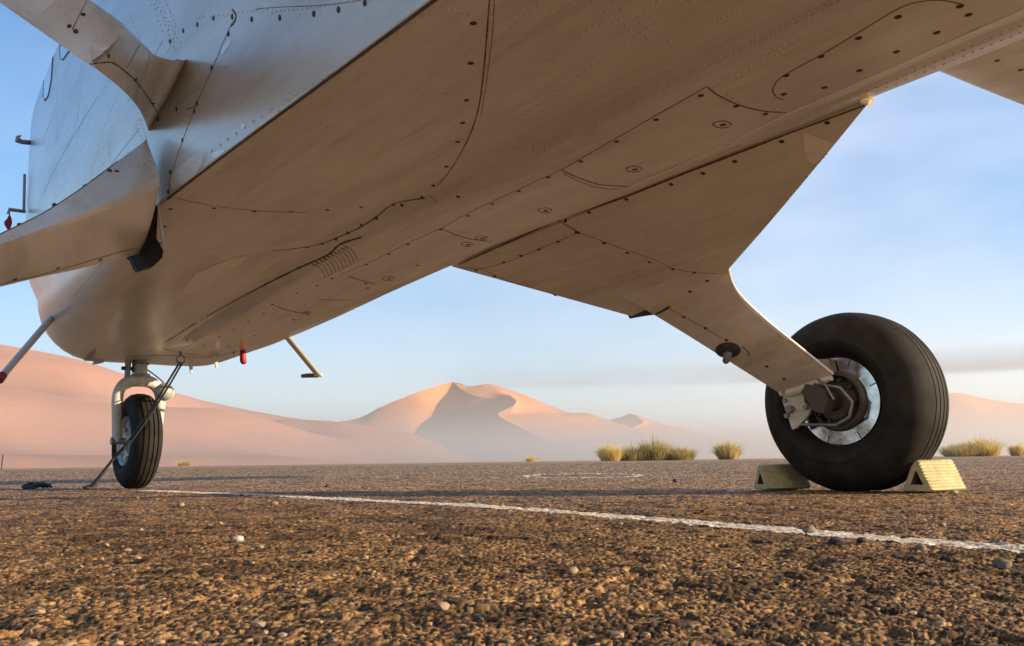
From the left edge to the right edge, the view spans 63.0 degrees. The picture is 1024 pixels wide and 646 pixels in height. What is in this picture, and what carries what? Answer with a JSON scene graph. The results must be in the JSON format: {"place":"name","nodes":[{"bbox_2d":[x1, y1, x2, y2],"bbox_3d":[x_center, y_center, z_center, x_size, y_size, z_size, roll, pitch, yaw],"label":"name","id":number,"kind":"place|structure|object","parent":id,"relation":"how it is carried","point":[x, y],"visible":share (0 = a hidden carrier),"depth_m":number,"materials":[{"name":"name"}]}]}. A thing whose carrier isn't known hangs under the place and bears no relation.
{"place":"outdoors","nodes":[
{"label":"outdoors","id":0,"kind":"place"},
{"bbox_2d":[0,344,478,467],"bbox_3d":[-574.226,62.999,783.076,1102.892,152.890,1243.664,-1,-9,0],"label":"long dune","id":1,"kind":"structure","parent":0,"point":[55,411],"depth_m":434.21,"materials":[{"name":"beige sand"}]},
{"bbox_2d":[0,454,1023,470],"bbox_3d":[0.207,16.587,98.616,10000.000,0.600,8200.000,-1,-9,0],"label":"desert floor","id":2,"kind":"structure","parent":0,"point":[708,458],"depth_m":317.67,"materials":[{"name":"beige sand"}]},
{"bbox_2d":[176,460,195,465],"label":"grass tuft","id":3,"kind":"object","parent":2,"relation":"on","point":[186,463],"visible":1,"depth_m":59.00,"materials":[{"name":"yellow plant"}]},
{"bbox_2d":[525,455,538,461],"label":"grass tuft","id":4,"kind":"object","parent":2,"relation":"on","point":[530,459],"visible":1,"depth_m":59.02,"materials":[{"name":"yellow plant"}]},
{"bbox_2d":[594,440,629,460],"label":"grass tuft","id":5,"kind":"object","parent":2,"relation":"on","point":[610,453],"visible":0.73,"depth_m":40.16,"materials":[{"name":"yellow plant"}]},
{"bbox_2d":[620,432,698,460],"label":"grass tuft","id":6,"kind":"object","parent":2,"relation":"on","point":[659,452],"visible":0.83,"depth_m":40.98,"materials":[{"name":"green plant"}]},
{"bbox_2d":[711,435,746,459],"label":"grass tuft","id":7,"kind":"object","parent":2,"relation":"on","point":[726,451],"visible":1,"depth_m":42.15,"materials":[{"name":"plant"}]},
{"bbox_2d":[938,433,1008,456],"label":"grass tuft","id":8,"kind":"object","parent":2,"relation":"on","point":[980,448],"visible":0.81,"depth_m":42.98,"materials":[{"name":"plant"}]},
{"bbox_2d":[1006,443,1023,455],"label":"grass tuft","id":9,"kind":"object","parent":2,"relation":"on","point":[1017,450],"visible":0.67,"depth_m":45.21,"materials":[{"name":"plant"}]},
{"bbox_2d":[0,458,1023,645],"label":"tarmac","id":10,"kind":"structure","parent":0,"point":[501,572],"depth_m":1.05,"materials":[{"name":"asphalt"}]},
{"bbox_2d":[21,482,52,488],"bbox_3d":[-2.507,0.859,4.407,0.158,0.042,0.069,1,-10,-13],"label":"strap bundle","id":11,"kind":"object","parent":10,"relation":"on","point":[31,485],"visible":0.98,"depth_m":4.39,"materials":[{"name":"fabric"}]},
{"bbox_2d":[233,535,243,541],"bbox_3d":[-0.438,0.345,1.335,0.017,0.011,0.014,4,-10,-25],"label":"pebble","id":12,"kind":"object","parent":10,"relation":"on","point":[238,538],"visible":0.95,"depth_m":1.33,"materials":[{"name":"white stone"}]},
{"bbox_2d":[435,601,449,610],"bbox_3d":[-0.058,0.238,0.701,0.012,0.008,0.011,-5,-10,24],"label":"pebble","id":13,"kind":"object","parent":10,"relation":"on","point":[441,605],"visible":1,"depth_m":0.70,"materials":[{"name":"beige stone"}]},
{"bbox_2d":[0,0,1023,490],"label":"light aircraft","id":14,"kind":"object","parent":10,"relation":"on","point":[210,182],"visible":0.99,"depth_m":2.04,"materials":[{"name":"white paint"}]},
{"bbox_2d":[4,214,11,229],"bbox_3d":[-2.290,-0.458,3.798,0.032,0.078,0.012,6,-12,-36],"label":"pitot flag","id":15,"kind":"object","parent":14,"relation":"hanging from","point":[8,222],"visible":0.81,"depth_m":3.79,"materials":[{"name":"red fabric"}]},
{"bbox_2d":[83,362,182,489],"bbox_3d":[-1.795,0.493,3.966,0.600,0.589,0.043,-5,-10,24],"label":"tie down rope","id":16,"kind":"object","parent":14,"relation":"attached to","point":[92,485],"visible":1,"depth_m":3.96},
{"bbox_2d":[240,350,246,363],"bbox_3d":[-1.353,0.159,4.207,0.034,0.097,0.034,-1,-9,0],"label":"protective cover","id":17,"kind":"object","parent":14,"relation":"hanging from","point":[243,359],"visible":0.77,"depth_m":4.19,"materials":[{"name":"red plastic"}]},
{"bbox_2d":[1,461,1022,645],"bbox_3d":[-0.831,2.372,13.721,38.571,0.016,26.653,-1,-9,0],"label":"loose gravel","id":18,"kind":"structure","parent":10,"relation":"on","point":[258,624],"depth_m":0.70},
{"bbox_2d":[566,566,577,573],"bbox_3d":[0.066,0.271,0.914,0.012,0.009,0.011,-4,-10,20],"label":"pebble","id":19,"kind":"object","parent":10,"relation":"on","point":[571,569],"visible":1,"depth_m":0.91,"materials":[{"name":"beige stone"}]},
{"bbox_2d":[134,490,1023,553],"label":"line marking","id":20,"kind":"object","parent":10,"relation":"on","point":[958,543],"visible":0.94,"depth_m":1.57,"materials":[{"name":"white paint"}]},
{"bbox_2d":[802,525,815,532],"bbox_3d":[0.486,0.338,1.367,0.019,0.013,0.016,2,-10,-18],"label":"pebble","id":21,"kind":"object","parent":20,"relation":"on","point":[809,529],"visible":1,"depth_m":1.36,"materials":[{"name":"grey stone"}]},
{"bbox_2d":[523,473,643,477],"bbox_3d":[0.520,1.125,6.161,0.880,0.010,1.600,-1,-9,0],"label":"circle marking","id":22,"kind":"object","parent":10,"relation":"on","point":[582,477],"visible":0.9,"depth_m":6.01,"materials":[{"name":"white paint"}]},
{"bbox_2d":[727,488,735,492],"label":"pebble","id":23,"kind":"object","parent":10,"relation":"on","point":[730,490],"visible":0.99,"depth_m":2.94,"materials":[{"name":"grey stone"}]},
{"bbox_2d":[754,464,810,489],"bbox_3d":[1.004,0.571,3.111,0.185,0.092,0.100,2,-10,-18],"label":"wheel chock","id":24,"kind":"object","parent":10,"relation":"on","point":[777,476],"visible":0.82,"depth_m":3.08,"materials":[{"name":"yellow rubber"}]},
{"bbox_2d":[828,536,845,545],"bbox_3d":[0.455,0.306,1.171,0.023,0.014,0.016,-1,-9,0],"label":"pebble","id":25,"kind":"object","parent":10,"relation":"on","point":[837,540],"visible":1,"depth_m":1.17,"materials":[{"name":"grey stone"}]},
{"bbox_2d":[856,537,868,542],"bbox_3d":[0.499,0.310,1.189,0.016,0.010,0.013,-1,-9,0],"label":"pebble","id":26,"kind":"object","parent":10,"relation":"on","point":[861,539],"visible":1,"depth_m":1.19,"materials":[{"name":"grey stone"}]},
{"bbox_2d":[915,544,926,550],"bbox_3d":[0.533,0.293,1.090,0.015,0.009,0.011,-1,-9,0],"label":"pebble","id":27,"kind":"object","parent":10,"relation":"on","point":[921,547],"visible":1,"depth_m":1.09,"materials":[{"name":"grey stone"}]},
{"bbox_2d":[903,459,966,491],"bbox_3d":[1.406,0.507,2.786,0.215,0.102,0.108,6,-11,-34],"label":"wheel chock","id":28,"kind":"object","parent":10,"relation":"on","point":[942,475],"visible":1,"depth_m":2.74,"materials":[{"name":"yellow rubber"}]},
{"bbox_2d":[949,490,957,493],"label":"pebble","id":29,"kind":"object","parent":10,"relation":"on","point":[953,491],"visible":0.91,"depth_m":2.61,"materials":[{"name":"beige stone"}]},
{"bbox_2d":[993,559,1011,568],"bbox_3d":[0.536,0.264,0.912,0.020,0.013,0.015,-1,-9,0],"label":"pebble","id":30,"kind":"object","parent":10,"relation":"on","point":[1002,564],"visible":1,"depth_m":0.91,"materials":[{"name":"grey stone"}]},
{"bbox_2d":[0,3,1023,456],"label":"sky","id":31,"kind":"structure","parent":0,"point":[913,218],"materials":[{"name":"blue"}]},
{"bbox_2d":[341,382,716,459],"bbox_3d":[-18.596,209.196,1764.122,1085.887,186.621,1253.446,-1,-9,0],"label":"star dune","id":32,"kind":"structure","parent":0,"point":[486,422],"depth_m":1618.48,"materials":[{"name":"beige sand"}]},
{"bbox_2d":[610,414,748,456],"bbox_3d":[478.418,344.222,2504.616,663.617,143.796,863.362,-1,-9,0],"label":"dune","id":33,"kind":"structure","parent":0,"point":[687,437],"depth_m":2397.34,"materials":[{"name":"beige sand"}]},
{"bbox_2d":[935,393,1023,453],"bbox_3d":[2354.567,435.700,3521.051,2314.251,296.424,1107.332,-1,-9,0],"label":"distant dune","id":34,"kind":"structure","parent":0,"point":[970,416],"depth_m":3303.23,"materials":[{"name":"sand"}]}
]}

